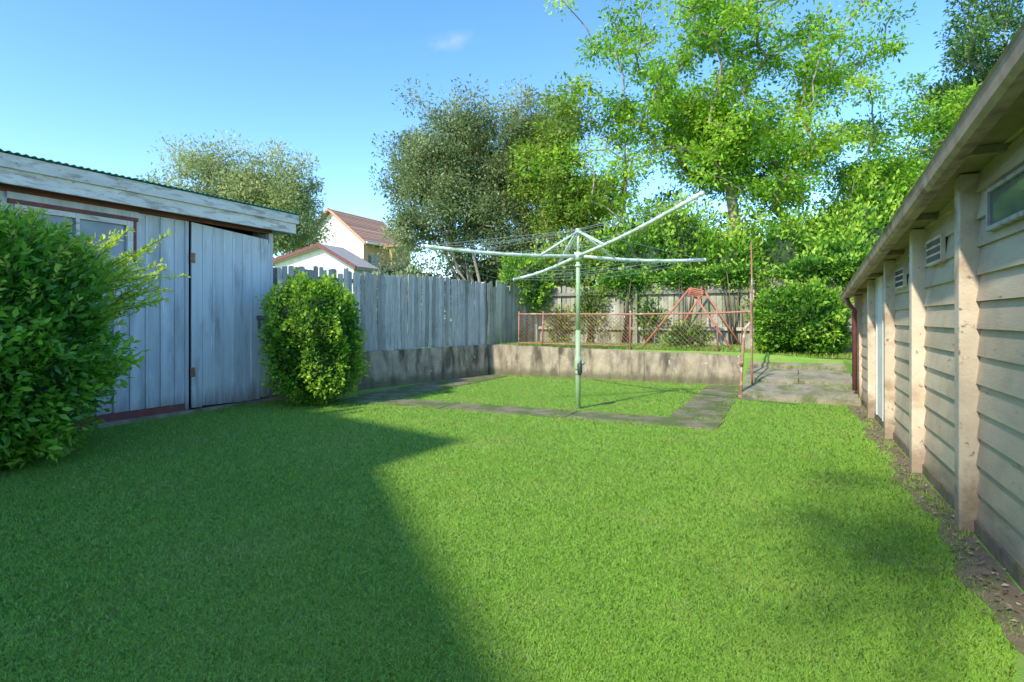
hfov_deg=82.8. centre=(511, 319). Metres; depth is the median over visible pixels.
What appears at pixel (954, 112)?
leafy tree
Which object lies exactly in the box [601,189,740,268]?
background bush
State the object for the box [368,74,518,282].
olive tree
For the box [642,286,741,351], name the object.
swing frame
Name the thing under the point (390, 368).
retaining wall
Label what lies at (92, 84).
sky
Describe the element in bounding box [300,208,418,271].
neighbour house
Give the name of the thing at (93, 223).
window
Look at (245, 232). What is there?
doorway
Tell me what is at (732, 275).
fence creeper
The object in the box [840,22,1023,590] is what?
garage
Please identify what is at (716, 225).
background bush
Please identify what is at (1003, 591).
leaf litter
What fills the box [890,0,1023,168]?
dark tree
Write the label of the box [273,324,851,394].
terrace ground
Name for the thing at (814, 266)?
fence creeper
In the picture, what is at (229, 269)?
door
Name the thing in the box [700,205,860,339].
background bush
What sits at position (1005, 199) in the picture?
window
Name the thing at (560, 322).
fence creeper
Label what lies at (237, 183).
gum tree
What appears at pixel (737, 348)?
terrace grass
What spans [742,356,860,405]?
stepped path
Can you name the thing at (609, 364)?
retaining wall
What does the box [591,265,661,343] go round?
fence creeper
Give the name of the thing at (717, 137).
broad tree
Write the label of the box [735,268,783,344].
fence creeper
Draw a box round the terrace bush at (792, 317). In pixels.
[748,275,853,355]
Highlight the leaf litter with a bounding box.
[846,407,1023,635]
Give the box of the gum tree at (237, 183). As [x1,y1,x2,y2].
[135,129,334,258]
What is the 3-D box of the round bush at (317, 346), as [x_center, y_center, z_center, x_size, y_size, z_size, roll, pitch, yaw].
[-3.085,0.268,9.048,1.515,2.184,1.599,0,0,16]
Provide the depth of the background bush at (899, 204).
16.66 m
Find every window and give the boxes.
[7,198,137,264]
[369,255,376,271]
[986,166,1023,231]
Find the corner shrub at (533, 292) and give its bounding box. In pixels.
[497,250,556,315]
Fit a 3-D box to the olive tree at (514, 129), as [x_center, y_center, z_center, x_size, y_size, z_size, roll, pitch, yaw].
[0.131,-3.942,20.694,4.652,9.283,3.767,0,0,0]
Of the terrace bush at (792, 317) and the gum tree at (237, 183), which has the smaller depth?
the terrace bush at (792, 317)
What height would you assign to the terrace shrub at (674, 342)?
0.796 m
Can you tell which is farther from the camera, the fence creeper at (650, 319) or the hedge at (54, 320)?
the fence creeper at (650, 319)
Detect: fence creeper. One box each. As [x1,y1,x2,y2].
[544,301,575,342]
[568,275,612,341]
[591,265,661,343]
[632,288,669,343]
[647,264,720,343]
[693,259,778,345]
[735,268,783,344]
[763,247,864,289]
[815,247,870,301]
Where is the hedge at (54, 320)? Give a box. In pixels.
[0,198,190,469]
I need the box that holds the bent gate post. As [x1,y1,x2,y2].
[738,322,750,398]
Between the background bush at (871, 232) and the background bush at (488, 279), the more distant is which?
the background bush at (488, 279)
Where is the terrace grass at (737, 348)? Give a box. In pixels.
[500,341,851,358]
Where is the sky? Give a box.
[0,0,1023,280]
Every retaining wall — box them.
[276,345,487,398]
[487,344,739,385]
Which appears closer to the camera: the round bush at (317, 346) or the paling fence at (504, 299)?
the round bush at (317, 346)
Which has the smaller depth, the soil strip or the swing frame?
the soil strip
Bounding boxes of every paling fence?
[273,266,486,351]
[486,280,533,344]
[534,274,853,350]
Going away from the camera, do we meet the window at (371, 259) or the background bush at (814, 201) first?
the background bush at (814, 201)
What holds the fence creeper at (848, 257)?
attached to the paling fence at (666, 296)
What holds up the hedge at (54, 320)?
on the lawn ground at (1018, 676)
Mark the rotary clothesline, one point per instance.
(577, 256)
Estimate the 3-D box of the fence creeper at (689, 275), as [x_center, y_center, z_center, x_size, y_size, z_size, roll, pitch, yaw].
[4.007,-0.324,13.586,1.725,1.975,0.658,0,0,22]
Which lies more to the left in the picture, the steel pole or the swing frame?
the swing frame
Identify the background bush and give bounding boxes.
[352,264,448,322]
[362,242,449,290]
[419,247,508,336]
[456,223,600,332]
[524,229,623,330]
[582,205,686,337]
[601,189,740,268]
[620,194,794,331]
[664,215,772,342]
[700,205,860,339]
[745,184,837,222]
[767,169,910,248]
[784,217,878,304]
[798,178,902,255]
[849,186,906,232]
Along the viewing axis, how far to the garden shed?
7.96 m
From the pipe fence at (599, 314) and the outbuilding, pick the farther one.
the outbuilding
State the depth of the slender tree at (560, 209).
18.48 m
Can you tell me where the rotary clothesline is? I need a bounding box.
[421,191,706,408]
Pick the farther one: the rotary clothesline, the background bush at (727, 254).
the background bush at (727, 254)
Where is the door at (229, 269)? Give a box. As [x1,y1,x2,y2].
[190,222,269,407]
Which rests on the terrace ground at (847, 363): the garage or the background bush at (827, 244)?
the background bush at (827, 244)
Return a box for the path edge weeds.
[333,364,1023,638]
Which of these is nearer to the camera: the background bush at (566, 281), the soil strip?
the soil strip
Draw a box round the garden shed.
[0,149,299,431]
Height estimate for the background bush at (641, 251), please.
3.988 m
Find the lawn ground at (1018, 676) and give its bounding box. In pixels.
[0,376,1023,681]
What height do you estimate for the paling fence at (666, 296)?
1.850 m
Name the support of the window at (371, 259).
in the neighbour house
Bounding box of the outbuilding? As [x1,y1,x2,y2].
[273,243,379,337]
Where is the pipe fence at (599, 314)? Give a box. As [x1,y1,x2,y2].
[518,310,749,351]
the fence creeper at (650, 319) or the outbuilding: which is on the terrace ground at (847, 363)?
the outbuilding
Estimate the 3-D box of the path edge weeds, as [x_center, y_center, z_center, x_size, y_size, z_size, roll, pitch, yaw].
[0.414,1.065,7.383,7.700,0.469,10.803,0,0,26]
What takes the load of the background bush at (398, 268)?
on the terrace ground at (847, 363)
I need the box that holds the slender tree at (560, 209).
[503,74,640,272]
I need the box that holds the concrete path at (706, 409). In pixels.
[336,375,738,429]
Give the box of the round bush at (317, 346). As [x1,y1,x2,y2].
[255,266,371,407]
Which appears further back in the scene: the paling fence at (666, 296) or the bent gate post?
the paling fence at (666, 296)
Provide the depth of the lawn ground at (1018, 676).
3.27 m
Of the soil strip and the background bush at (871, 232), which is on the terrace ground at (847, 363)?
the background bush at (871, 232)
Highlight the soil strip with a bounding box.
[847,405,1023,654]
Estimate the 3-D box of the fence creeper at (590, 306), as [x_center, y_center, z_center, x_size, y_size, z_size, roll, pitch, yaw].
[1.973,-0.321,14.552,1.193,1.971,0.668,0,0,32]
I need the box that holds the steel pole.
[750,243,752,384]
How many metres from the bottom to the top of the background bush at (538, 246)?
6.248 m
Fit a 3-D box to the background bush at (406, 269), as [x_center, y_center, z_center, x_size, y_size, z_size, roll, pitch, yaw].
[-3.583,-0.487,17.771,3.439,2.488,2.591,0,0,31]
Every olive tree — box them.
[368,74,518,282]
[454,74,578,332]
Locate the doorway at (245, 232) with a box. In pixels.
[189,221,251,404]
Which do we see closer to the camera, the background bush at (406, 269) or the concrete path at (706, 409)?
the concrete path at (706, 409)
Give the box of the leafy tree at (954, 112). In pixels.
[815,67,981,211]
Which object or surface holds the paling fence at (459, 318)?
on the retaining wall at (390, 368)
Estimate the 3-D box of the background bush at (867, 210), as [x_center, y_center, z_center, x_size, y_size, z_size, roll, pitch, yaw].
[10.519,-1.982,17.841,5.217,5.300,4.017,0,0,29]
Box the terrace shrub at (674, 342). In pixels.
[654,318,716,350]
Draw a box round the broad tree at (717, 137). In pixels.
[509,0,919,341]
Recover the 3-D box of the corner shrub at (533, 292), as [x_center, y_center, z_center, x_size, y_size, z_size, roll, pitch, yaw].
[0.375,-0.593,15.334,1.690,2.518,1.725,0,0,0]

